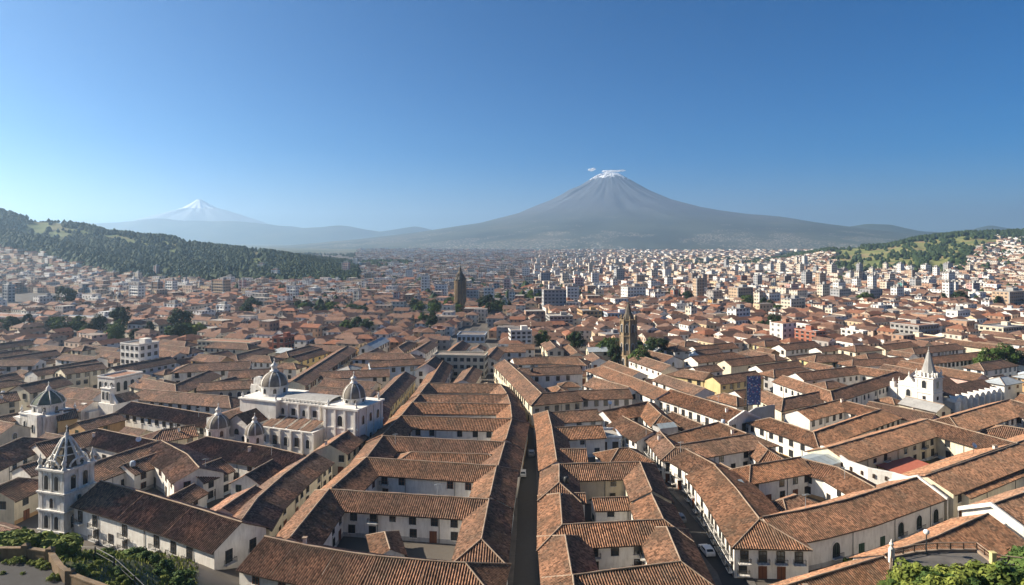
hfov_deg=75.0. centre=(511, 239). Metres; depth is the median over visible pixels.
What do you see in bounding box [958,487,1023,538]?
tiled house
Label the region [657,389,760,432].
tiled house
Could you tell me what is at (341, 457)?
window
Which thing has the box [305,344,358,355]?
tiled house
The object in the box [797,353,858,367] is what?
tiled house
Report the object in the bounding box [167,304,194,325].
broadleaf tree
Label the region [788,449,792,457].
window
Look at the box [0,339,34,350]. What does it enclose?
tiled house
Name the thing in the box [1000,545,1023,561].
shrub
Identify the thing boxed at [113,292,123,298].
apartment block
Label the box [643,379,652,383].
tiled house
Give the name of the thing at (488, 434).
window
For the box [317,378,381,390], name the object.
tiled house
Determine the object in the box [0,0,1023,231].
sky
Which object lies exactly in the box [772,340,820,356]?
tiled house
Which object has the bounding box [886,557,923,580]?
shrub
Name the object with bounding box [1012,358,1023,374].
tiled house
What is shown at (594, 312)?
flat roofed building
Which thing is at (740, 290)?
apartment block
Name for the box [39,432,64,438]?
tiled house
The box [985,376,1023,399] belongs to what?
sheet roofed house
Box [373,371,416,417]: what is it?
tiled house
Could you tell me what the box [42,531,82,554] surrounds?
shrub
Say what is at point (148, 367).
tiled house
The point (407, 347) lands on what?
tiled house
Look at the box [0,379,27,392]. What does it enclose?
tiled house
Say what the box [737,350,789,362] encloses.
tiled house
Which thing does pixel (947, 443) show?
window
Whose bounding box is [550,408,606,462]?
courtyard house
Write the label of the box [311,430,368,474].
tiled house
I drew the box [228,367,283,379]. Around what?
tiled house
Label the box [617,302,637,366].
stone tower
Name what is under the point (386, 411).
tiled house
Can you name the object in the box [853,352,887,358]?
tiled house
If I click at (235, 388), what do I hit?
tiled house
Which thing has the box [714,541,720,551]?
window
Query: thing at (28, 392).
tiled house
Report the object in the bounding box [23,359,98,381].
tiled house
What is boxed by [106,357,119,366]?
tiled house
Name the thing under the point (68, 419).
tiled house
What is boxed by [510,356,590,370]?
tiled house
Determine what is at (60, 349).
tiled house
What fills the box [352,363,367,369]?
tiled house
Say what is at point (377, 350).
tiled house
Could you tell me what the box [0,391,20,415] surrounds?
tiled house
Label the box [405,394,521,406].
courtyard house
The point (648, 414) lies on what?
courtyard house
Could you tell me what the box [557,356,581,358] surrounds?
tiled house
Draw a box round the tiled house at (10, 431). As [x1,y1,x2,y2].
[0,420,32,445]
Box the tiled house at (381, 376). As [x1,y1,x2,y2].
[319,369,389,388]
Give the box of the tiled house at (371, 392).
[309,386,378,396]
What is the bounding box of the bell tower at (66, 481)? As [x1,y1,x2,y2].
[35,425,96,534]
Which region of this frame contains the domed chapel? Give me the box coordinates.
[13,381,78,437]
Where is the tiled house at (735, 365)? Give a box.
[716,355,775,374]
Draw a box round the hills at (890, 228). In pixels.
[850,224,943,234]
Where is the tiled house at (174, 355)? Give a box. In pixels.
[159,350,186,359]
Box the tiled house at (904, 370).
[878,364,915,379]
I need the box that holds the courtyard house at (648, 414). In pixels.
[598,401,679,428]
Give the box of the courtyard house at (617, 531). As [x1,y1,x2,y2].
[536,492,693,569]
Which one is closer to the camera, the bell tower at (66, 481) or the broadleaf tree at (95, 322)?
the bell tower at (66, 481)
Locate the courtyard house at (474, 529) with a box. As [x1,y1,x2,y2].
[271,484,513,574]
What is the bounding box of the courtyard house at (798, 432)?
[746,398,902,457]
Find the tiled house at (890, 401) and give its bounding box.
[874,397,900,405]
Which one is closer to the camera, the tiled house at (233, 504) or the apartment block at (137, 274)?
the tiled house at (233, 504)
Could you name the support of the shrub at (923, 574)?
on the ground at (440, 551)
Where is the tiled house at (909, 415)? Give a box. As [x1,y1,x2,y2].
[866,401,939,423]
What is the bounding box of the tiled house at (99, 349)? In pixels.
[83,344,119,355]
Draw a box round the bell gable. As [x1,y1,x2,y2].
[81,384,139,419]
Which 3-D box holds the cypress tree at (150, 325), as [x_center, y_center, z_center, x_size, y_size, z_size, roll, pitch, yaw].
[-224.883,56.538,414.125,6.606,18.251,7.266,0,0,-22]
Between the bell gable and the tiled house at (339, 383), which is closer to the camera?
the bell gable
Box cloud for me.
[602,170,625,172]
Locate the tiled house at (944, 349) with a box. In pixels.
[898,343,965,357]
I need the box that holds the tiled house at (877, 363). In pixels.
[835,356,907,368]
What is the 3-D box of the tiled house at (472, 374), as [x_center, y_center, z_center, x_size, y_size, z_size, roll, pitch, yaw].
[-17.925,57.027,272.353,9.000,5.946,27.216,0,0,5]
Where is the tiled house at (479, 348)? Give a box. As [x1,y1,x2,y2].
[470,344,486,351]
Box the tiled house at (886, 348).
[874,341,919,355]
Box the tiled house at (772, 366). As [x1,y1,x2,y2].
[747,360,804,372]
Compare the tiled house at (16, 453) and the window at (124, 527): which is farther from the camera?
the tiled house at (16, 453)
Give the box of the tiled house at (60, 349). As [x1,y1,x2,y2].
[27,345,71,353]
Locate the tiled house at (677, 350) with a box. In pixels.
[662,342,691,358]
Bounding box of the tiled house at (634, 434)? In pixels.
[606,415,656,454]
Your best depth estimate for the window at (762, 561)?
118.18 m
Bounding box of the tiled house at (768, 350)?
[755,347,780,355]
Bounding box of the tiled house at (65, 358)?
[54,353,107,366]
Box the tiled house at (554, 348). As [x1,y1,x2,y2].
[541,340,563,355]
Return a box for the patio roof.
[877,457,927,473]
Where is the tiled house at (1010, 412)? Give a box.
[933,399,1023,431]
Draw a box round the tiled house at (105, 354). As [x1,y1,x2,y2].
[96,350,119,358]
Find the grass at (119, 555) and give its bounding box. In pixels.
[60,549,1022,584]
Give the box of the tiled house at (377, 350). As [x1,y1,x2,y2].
[369,347,385,352]
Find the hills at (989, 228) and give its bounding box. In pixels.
[973,226,1007,230]
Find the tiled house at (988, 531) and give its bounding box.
[769,513,1023,584]
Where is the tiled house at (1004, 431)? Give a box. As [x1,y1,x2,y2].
[980,425,1023,438]
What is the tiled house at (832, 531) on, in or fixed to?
on the ground at (440, 551)
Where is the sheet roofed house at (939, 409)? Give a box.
[898,396,951,416]
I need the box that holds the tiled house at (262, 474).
[228,459,284,494]
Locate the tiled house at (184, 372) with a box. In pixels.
[170,360,251,383]
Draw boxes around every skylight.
[652,422,677,434]
[801,453,841,477]
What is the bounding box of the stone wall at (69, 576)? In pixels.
[0,543,107,584]
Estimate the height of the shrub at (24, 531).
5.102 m
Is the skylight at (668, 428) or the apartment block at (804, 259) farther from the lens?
the apartment block at (804, 259)
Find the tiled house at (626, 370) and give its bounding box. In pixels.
[600,360,647,379]
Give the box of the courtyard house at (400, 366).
[368,358,424,380]
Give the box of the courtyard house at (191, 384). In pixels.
[128,370,221,392]
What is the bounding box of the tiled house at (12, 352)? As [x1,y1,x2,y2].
[0,349,33,357]
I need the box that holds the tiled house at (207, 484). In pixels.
[189,457,235,502]
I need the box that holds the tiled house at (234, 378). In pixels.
[217,376,239,380]
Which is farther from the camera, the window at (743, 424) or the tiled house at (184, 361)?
the tiled house at (184, 361)
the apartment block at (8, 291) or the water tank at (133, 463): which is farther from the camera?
the apartment block at (8, 291)
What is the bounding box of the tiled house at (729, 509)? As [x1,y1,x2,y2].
[643,430,812,579]
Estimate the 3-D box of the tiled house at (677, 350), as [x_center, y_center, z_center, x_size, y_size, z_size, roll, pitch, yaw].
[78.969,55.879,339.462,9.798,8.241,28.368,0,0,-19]
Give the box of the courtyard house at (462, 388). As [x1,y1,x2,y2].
[408,383,517,399]
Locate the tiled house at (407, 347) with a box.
[386,341,417,352]
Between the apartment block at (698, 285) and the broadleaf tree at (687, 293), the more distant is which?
the apartment block at (698, 285)
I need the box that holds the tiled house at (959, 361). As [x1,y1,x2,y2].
[908,351,1004,369]
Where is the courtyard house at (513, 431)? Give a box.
[365,415,529,468]
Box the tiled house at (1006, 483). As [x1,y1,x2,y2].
[902,434,1023,516]
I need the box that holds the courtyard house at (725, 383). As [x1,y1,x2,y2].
[665,369,764,394]
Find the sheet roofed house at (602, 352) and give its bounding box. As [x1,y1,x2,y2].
[585,346,610,360]
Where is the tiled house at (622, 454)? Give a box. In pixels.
[593,447,654,462]
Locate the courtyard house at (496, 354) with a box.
[487,346,525,373]
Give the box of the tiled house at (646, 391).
[585,366,668,405]
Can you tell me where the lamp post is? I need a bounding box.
[923,529,929,554]
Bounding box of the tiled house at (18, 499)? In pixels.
[0,477,37,524]
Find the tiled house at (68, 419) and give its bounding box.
[55,408,78,434]
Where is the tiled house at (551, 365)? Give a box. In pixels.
[538,364,565,366]
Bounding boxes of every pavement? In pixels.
[476,343,517,584]
[485,341,539,584]
[665,482,755,584]
[698,549,721,584]
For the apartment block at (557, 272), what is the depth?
1028.68 m
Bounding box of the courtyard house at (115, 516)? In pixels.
[70,480,269,569]
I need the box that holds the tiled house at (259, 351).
[229,348,276,360]
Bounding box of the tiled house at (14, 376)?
[0,372,22,380]
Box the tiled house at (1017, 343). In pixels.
[1003,339,1023,348]
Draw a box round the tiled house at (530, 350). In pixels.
[508,344,534,356]
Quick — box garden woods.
[0,218,1023,306]
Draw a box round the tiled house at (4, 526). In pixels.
[0,522,29,531]
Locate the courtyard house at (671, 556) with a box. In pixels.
[536,526,714,584]
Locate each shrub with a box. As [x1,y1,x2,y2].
[0,535,20,559]
[7,526,34,538]
[8,555,26,565]
[9,532,53,548]
[26,559,34,565]
[30,558,46,567]
[40,562,51,570]
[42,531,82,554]
[45,538,80,559]
[46,573,60,580]
[53,538,81,557]
[54,532,83,544]
[67,563,87,571]
[79,569,89,575]
[82,549,101,559]
[85,563,96,570]
[89,571,101,576]
[93,559,104,568]
[97,547,114,551]
[99,552,114,559]
[105,580,119,584]
[109,565,126,576]
[115,574,130,584]
[120,546,147,561]
[125,568,132,576]
[129,573,140,583]
[136,550,160,563]
[151,558,174,576]
[159,571,171,580]
[168,568,196,584]
[842,557,852,562]
[876,578,900,584]
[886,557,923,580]
[897,579,924,584]
[908,565,933,578]
[913,570,944,582]
[919,573,969,584]
[927,564,978,578]
[944,572,981,584]
[945,563,987,584]
[964,563,989,570]
[965,559,1023,584]
[983,562,1023,584]
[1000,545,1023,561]
[1008,558,1023,576]
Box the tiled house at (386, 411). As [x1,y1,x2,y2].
[383,405,390,424]
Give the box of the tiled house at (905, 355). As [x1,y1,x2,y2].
[886,350,918,359]
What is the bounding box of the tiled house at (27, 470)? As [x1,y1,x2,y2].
[9,447,95,478]
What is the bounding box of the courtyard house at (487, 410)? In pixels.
[391,402,526,424]
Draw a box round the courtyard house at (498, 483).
[310,457,518,526]
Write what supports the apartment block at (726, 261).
on the ground at (440, 551)
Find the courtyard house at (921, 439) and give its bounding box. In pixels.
[805,418,1023,519]
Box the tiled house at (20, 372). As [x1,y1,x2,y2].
[7,369,28,381]
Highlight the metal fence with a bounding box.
[91,546,143,584]
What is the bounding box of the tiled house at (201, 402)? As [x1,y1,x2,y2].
[135,389,239,413]
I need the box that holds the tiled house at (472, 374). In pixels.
[453,366,482,382]
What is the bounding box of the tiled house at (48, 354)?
[0,349,61,359]
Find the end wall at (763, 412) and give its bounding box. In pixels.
[749,405,774,419]
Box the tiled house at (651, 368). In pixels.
[628,354,678,378]
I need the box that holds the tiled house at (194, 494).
[167,483,209,507]
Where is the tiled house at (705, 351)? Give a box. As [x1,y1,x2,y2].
[688,348,722,356]
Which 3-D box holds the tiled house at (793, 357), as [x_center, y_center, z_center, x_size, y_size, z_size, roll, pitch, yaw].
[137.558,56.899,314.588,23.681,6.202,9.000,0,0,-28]
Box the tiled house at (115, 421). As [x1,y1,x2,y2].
[67,412,126,434]
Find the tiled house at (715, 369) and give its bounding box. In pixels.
[689,364,723,375]
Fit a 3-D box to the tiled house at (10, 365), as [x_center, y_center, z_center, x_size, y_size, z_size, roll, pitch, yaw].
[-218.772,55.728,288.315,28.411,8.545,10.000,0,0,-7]
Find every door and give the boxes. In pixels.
[23,508,29,520]
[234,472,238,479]
[429,531,436,542]
[665,473,669,482]
[758,566,766,578]
[766,494,771,500]
[777,566,785,579]
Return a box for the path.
[0,560,64,584]
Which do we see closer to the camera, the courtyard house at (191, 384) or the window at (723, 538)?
the window at (723, 538)
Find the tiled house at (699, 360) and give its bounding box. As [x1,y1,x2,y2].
[646,349,745,367]
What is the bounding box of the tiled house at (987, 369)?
[962,359,1018,377]
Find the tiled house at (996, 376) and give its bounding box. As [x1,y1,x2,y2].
[988,374,1004,378]
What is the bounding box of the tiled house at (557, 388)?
[545,385,568,391]
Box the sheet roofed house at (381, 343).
[358,337,389,354]
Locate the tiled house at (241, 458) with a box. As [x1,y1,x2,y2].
[184,436,306,482]
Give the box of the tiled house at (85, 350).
[69,345,96,355]
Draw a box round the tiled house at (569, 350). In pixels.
[561,344,584,358]
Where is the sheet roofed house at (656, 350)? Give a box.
[643,343,667,353]
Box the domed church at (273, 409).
[205,358,384,454]
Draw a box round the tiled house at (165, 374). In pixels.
[153,369,172,380]
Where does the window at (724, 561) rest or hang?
in the tiled house at (729, 509)
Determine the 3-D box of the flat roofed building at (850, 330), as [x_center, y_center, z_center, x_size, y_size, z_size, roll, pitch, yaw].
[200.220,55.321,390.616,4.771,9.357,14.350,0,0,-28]
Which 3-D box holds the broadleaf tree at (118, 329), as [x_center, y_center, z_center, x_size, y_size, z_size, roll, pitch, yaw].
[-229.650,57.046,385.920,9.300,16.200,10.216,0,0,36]
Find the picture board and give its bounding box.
[744,375,760,411]
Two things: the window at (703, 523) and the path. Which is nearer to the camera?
the path
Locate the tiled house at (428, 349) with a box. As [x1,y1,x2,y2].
[409,341,438,360]
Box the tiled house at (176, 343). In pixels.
[158,339,198,348]
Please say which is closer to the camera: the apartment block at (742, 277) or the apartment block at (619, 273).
the apartment block at (742, 277)
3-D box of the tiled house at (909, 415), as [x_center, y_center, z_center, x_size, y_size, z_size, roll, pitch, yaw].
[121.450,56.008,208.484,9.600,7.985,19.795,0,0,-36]
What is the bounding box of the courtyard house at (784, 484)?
[728,456,876,523]
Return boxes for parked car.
[521,469,525,476]
[528,450,534,456]
[678,512,686,522]
[698,544,715,556]
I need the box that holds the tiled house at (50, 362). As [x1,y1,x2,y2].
[45,358,55,366]
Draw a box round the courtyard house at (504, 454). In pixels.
[350,435,523,497]
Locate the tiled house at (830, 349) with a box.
[809,345,837,354]
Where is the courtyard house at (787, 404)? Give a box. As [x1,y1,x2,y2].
[753,390,824,421]
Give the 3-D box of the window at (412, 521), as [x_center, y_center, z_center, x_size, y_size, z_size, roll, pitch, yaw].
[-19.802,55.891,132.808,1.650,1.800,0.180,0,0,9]
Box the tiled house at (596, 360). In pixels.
[583,352,606,368]
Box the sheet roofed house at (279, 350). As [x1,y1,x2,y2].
[274,347,295,354]
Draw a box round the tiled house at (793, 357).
[784,352,822,360]
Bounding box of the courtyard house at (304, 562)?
[235,535,511,584]
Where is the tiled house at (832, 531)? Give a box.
[760,475,947,570]
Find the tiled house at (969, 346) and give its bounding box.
[948,339,1006,352]
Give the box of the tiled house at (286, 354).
[273,345,322,362]
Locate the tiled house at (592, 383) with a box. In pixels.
[582,377,636,403]
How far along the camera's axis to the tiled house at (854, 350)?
319.60 m
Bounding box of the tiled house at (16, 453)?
[0,437,48,483]
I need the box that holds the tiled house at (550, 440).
[532,410,573,473]
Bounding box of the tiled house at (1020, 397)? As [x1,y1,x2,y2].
[1014,393,1023,401]
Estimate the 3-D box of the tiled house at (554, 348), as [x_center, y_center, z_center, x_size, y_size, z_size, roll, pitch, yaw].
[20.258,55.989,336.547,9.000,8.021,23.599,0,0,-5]
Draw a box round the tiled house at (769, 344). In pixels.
[751,340,783,349]
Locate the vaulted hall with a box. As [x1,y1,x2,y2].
[943,379,1001,412]
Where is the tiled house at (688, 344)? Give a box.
[676,340,702,347]
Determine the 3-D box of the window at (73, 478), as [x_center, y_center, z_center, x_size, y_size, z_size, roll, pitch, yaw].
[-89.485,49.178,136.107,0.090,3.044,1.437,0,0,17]
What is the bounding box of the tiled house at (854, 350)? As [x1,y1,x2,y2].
[837,344,883,355]
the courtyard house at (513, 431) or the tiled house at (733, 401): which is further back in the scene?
the tiled house at (733, 401)
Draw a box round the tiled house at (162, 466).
[118,440,225,499]
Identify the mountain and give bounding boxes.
[132,199,267,223]
[276,173,917,249]
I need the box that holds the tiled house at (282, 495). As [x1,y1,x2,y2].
[232,451,334,536]
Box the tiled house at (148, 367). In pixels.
[106,356,177,376]
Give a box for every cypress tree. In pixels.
[86,321,95,329]
[128,326,138,338]
[144,317,154,329]
[242,300,253,311]
[351,315,362,327]
[425,315,435,326]
[428,307,437,324]
[484,299,493,313]
[607,340,619,362]
[639,348,648,357]
[758,297,766,302]
[766,315,773,324]
[993,293,1001,302]
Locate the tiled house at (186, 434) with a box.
[140,424,198,443]
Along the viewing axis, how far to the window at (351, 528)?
134.86 m
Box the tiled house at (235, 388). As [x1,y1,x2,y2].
[196,380,252,396]
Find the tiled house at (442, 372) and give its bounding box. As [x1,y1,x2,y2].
[419,340,470,385]
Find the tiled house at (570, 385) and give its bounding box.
[556,381,580,390]
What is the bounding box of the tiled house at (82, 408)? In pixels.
[27,398,97,421]
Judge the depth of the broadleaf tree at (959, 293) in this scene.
628.61 m
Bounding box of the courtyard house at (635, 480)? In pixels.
[537,461,674,503]
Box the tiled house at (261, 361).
[238,355,283,368]
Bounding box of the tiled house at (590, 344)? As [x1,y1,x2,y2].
[586,341,618,346]
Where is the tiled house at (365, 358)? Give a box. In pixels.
[351,352,422,363]
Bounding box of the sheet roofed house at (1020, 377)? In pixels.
[1011,374,1023,391]
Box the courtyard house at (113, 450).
[30,428,160,485]
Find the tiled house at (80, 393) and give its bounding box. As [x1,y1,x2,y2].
[56,387,100,401]
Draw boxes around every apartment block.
[2,282,14,302]
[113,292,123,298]
[129,282,145,296]
[133,271,141,277]
[151,279,162,289]
[154,264,159,273]
[164,300,181,306]
[165,278,177,290]
[196,280,203,288]
[211,277,230,292]
[216,301,230,312]
[223,274,234,282]
[238,277,246,288]
[271,268,279,272]
[286,282,298,295]
[326,295,334,300]
[342,261,349,270]
[353,256,357,263]
[353,288,361,301]
[361,278,367,287]
[364,271,372,278]
[393,289,400,298]
[405,268,412,276]
[414,293,421,299]
[421,273,429,291]
[435,281,447,295]
[466,281,471,288]
[466,286,478,298]
[468,266,474,272]
[484,285,494,297]
[493,281,499,288]
[500,264,504,270]
[504,276,510,288]
[509,288,514,300]
[510,267,515,278]
[522,265,529,275]
[525,274,532,283]
[533,286,541,296]
[534,263,539,270]
[540,270,549,282]
[542,286,565,309]
[547,258,551,265]
[548,281,555,288]
[554,269,559,274]
[561,271,568,282]
[566,283,578,299]
[573,269,581,275]
[574,275,583,286]
[588,262,592,273]
[591,270,598,282]
[594,287,603,294]
[610,277,617,285]
[614,267,623,279]
[621,283,645,297]
[624,256,629,262]
[634,272,644,282]
[648,277,654,287]
[649,268,657,277]
[651,262,658,266]
[651,289,664,297]
[656,306,666,311]
[662,267,670,277]
[664,275,672,284]
[670,287,678,295]
[672,263,676,270]
[680,285,688,297]
[685,302,696,315]
[688,263,694,268]
[689,271,697,280]
[692,276,703,296]
[699,272,706,286]
[704,256,709,262]
[707,296,717,302]
[716,280,723,287]
[724,258,728,266]
[727,304,749,316]
[729,284,752,302]
[737,273,746,280]
[742,264,747,272]
[753,273,761,284]
[754,289,763,302]
[755,262,762,269]
[764,289,780,300]
[768,262,773,270]
[768,308,779,314]
[770,278,777,285]
[776,261,784,271]
[780,274,791,281]
[781,295,804,308]
[785,281,798,289]
[794,255,798,263]
[797,262,803,272]
[801,270,812,284]
[802,255,807,263]
[805,300,816,307]
[815,271,825,284]
[817,282,829,295]
[825,304,836,313]
[827,262,836,273]
[830,286,850,296]
[833,279,844,287]
[846,270,853,277]
[852,276,860,286]
[854,270,862,279]
[856,262,862,271]
[859,286,882,298]
[863,271,868,279]
[867,273,876,287]
[880,279,893,288]
[883,262,887,268]
[885,272,895,279]
[887,299,898,307]
[891,284,903,296]
[897,262,903,272]
[898,280,906,286]
[908,268,914,277]
[909,276,922,285]
[914,293,924,298]
[921,263,930,272]
[922,277,935,282]
[933,265,939,275]
[942,270,954,279]
[942,279,953,297]
[943,261,952,271]
[945,306,969,317]
[950,279,957,289]
[966,264,973,270]
[966,280,979,290]
[978,272,986,277]
[981,297,992,305]
[992,287,1023,304]
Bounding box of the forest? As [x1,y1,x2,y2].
[0,208,1023,279]
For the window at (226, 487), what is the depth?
157.25 m
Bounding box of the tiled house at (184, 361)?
[176,350,233,366]
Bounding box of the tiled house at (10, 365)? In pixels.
[0,358,47,373]
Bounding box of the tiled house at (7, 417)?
[0,409,30,422]
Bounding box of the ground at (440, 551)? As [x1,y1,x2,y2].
[0,215,1023,584]
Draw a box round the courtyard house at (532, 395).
[493,359,632,427]
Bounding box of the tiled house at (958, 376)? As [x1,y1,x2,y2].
[895,360,988,382]
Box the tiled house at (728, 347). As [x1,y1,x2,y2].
[688,342,738,352]
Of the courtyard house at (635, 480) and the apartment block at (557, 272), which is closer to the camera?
the courtyard house at (635, 480)
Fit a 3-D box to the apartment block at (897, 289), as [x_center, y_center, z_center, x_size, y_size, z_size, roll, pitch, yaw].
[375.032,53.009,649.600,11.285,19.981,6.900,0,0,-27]
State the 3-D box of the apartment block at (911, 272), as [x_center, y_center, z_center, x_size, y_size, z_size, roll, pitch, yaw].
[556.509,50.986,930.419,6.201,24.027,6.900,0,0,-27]
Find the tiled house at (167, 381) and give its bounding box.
[157,379,176,383]
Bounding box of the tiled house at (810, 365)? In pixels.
[803,361,834,369]
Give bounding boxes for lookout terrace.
[888,539,1023,577]
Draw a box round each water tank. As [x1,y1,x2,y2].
[130,460,135,467]
[564,476,568,484]
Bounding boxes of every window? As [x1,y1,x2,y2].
[0,501,5,509]
[9,402,14,407]
[12,432,17,438]
[22,497,28,506]
[43,474,48,489]
[43,514,48,527]
[49,497,53,507]
[53,476,58,490]
[53,516,58,529]
[70,473,76,489]
[70,513,73,527]
[73,510,83,525]
[82,469,87,484]
[87,515,97,530]
[88,530,98,542]
[103,533,113,546]
[116,382,120,391]
[117,524,127,540]
[117,539,126,550]
[123,380,127,389]
[141,473,145,479]
[141,481,146,489]
[148,535,159,551]
[165,540,176,556]
[181,546,191,560]
[184,481,190,487]
[208,481,214,488]
[208,490,213,499]
[224,484,228,492]
[224,548,236,566]
[234,428,239,434]
[235,485,240,492]
[248,537,255,554]
[251,576,258,584]
[273,435,276,444]
[283,436,287,445]
[291,408,294,415]
[294,438,298,447]
[305,439,309,448]
[337,415,342,425]
[339,455,344,462]
[348,524,355,533]
[350,513,356,521]
[367,515,377,524]
[369,526,375,533]
[379,477,388,486]
[389,516,395,522]
[398,478,404,485]
[409,517,416,525]
[409,529,416,538]
[415,430,420,435]
[429,430,434,436]
[430,519,438,526]
[447,482,453,489]
[450,520,457,528]
[450,532,457,541]
[457,431,461,436]
[465,483,470,490]
[472,432,477,437]
[486,432,491,437]
[593,549,600,559]
[594,401,598,406]
[607,512,613,517]
[610,481,616,486]
[611,548,619,556]
[612,442,618,448]
[614,400,618,405]
[625,325,628,332]
[634,546,642,555]
[634,559,641,565]
[639,549,645,560]
[645,446,649,455]
[664,404,669,412]
[664,463,671,473]
[668,474,674,484]
[674,468,681,480]
[684,482,689,492]
[684,494,690,501]
[688,487,693,497]
[692,502,697,512]
[696,499,703,510]
[697,511,702,519]
[700,514,706,525]
[703,417,708,424]
[704,510,710,522]
[707,517,712,527]
[710,520,716,533]
[710,534,716,544]
[714,529,721,540]
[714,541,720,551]
[717,534,724,546]
[717,547,724,557]
[719,456,723,462]
[721,542,729,554]
[721,554,728,564]
[725,547,733,561]
[725,562,733,573]
[737,565,749,576]
[738,550,751,565]
[742,423,747,431]
[757,551,770,565]
[774,551,788,566]
[778,446,782,453]
[779,480,784,487]
[780,490,784,497]
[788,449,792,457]
[793,477,797,484]
[793,552,806,566]
[800,443,804,451]
[831,541,843,560]
[859,543,864,552]
[880,536,884,546]
[883,454,890,462]
[897,521,907,538]
[906,389,910,395]
[915,514,925,531]
[921,380,926,388]
[921,442,928,449]
[931,448,937,457]
[932,508,942,524]
[944,440,949,447]
[945,450,950,457]
[958,494,961,503]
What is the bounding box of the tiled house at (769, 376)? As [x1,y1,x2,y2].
[759,366,811,390]
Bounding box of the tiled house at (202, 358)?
[190,354,234,362]
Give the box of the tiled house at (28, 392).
[7,376,73,409]
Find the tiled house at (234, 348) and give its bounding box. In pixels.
[202,341,259,354]
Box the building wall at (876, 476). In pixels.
[820,446,906,484]
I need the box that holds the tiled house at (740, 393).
[728,388,763,399]
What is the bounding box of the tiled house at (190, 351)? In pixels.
[159,344,204,357]
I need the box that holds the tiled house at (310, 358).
[282,348,328,368]
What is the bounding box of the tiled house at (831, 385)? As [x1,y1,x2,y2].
[812,380,846,389]
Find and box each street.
[478,342,538,584]
[669,491,747,584]
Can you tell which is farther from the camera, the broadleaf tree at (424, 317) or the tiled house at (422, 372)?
the broadleaf tree at (424, 317)
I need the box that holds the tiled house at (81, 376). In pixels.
[54,362,107,388]
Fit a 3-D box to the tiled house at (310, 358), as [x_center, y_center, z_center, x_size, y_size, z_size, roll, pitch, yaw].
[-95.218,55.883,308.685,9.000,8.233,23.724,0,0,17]
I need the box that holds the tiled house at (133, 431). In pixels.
[119,426,152,435]
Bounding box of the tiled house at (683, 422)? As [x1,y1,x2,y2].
[667,411,702,431]
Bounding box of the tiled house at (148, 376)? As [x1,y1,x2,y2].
[142,374,156,379]
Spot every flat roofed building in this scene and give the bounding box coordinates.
[0,313,38,317]
[61,315,107,317]
[97,370,142,393]
[120,338,159,364]
[197,338,261,349]
[272,332,294,349]
[432,351,487,377]
[457,331,486,342]
[508,325,531,343]
[546,311,572,324]
[577,307,601,317]
[602,309,632,318]
[603,428,621,449]
[769,319,809,327]
[794,325,825,340]
[840,326,867,335]
[890,319,938,334]
[890,332,944,341]
[978,321,1023,332]
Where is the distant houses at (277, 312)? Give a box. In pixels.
[0,234,1023,351]
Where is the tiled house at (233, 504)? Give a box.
[210,485,263,515]
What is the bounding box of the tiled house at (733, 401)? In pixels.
[706,393,752,411]
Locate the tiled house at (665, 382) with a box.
[651,374,716,399]
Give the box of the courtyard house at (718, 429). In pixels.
[666,421,746,443]
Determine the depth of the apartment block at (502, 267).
1086.48 m
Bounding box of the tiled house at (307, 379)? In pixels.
[288,345,356,389]
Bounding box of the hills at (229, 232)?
[88,218,430,243]
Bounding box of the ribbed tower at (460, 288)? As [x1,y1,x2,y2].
[454,267,465,311]
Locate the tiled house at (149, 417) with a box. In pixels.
[116,401,213,438]
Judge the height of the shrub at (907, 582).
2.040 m
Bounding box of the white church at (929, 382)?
[887,347,956,403]
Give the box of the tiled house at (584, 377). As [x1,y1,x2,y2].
[582,371,586,384]
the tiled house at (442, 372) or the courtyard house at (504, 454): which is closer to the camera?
the courtyard house at (504, 454)
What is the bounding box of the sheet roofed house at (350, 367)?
[335,365,362,370]
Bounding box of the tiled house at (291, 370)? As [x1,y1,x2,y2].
[270,362,306,379]
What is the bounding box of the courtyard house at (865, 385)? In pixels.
[772,366,913,404]
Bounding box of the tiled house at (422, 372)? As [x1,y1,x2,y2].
[414,356,442,385]
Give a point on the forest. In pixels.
(185, 258)
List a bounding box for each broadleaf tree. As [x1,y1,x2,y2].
[2,313,20,330]
[20,310,34,323]
[44,316,54,327]
[48,315,68,328]
[53,284,77,302]
[60,322,73,327]
[68,318,82,331]
[72,313,86,325]
[79,324,90,330]
[89,312,107,330]
[103,326,125,338]
[108,303,131,323]
[112,321,127,330]
[113,319,127,326]
[114,331,125,338]
[163,325,174,335]
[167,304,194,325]
[169,322,188,336]
[178,319,193,334]
[192,322,206,333]
[294,299,301,308]
[298,302,309,307]
[313,303,321,309]
[319,304,327,310]
[325,301,340,309]
[339,320,353,328]
[357,304,368,310]
[359,320,370,328]
[363,318,373,327]
[408,298,418,305]
[413,303,423,310]
[418,312,428,320]
[427,300,439,311]
[429,298,439,305]
[455,303,463,311]
[475,297,481,306]
[484,297,495,304]
[490,300,499,310]
[494,300,505,310]
[527,288,535,297]
[534,329,550,345]
[566,327,584,347]
[596,340,606,348]
[603,337,615,345]
[606,335,619,361]
[627,347,652,359]
[644,343,653,350]
[647,338,668,352]
[681,289,693,298]
[741,295,749,301]
[771,313,781,320]
[773,305,782,308]
[857,292,871,298]
[952,290,967,296]
[972,354,992,363]
[977,344,1003,361]
[989,343,1020,363]
[1006,349,1023,359]
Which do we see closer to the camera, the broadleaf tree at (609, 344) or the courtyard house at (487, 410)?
the courtyard house at (487, 410)
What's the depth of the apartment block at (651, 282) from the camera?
717.70 m
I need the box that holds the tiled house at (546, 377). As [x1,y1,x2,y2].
[517,365,582,389]
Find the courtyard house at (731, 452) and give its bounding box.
[674,433,784,468]
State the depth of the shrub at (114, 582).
85.94 m
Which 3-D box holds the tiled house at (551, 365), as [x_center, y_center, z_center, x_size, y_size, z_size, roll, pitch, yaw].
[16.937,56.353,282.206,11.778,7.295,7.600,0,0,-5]
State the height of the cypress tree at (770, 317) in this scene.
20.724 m

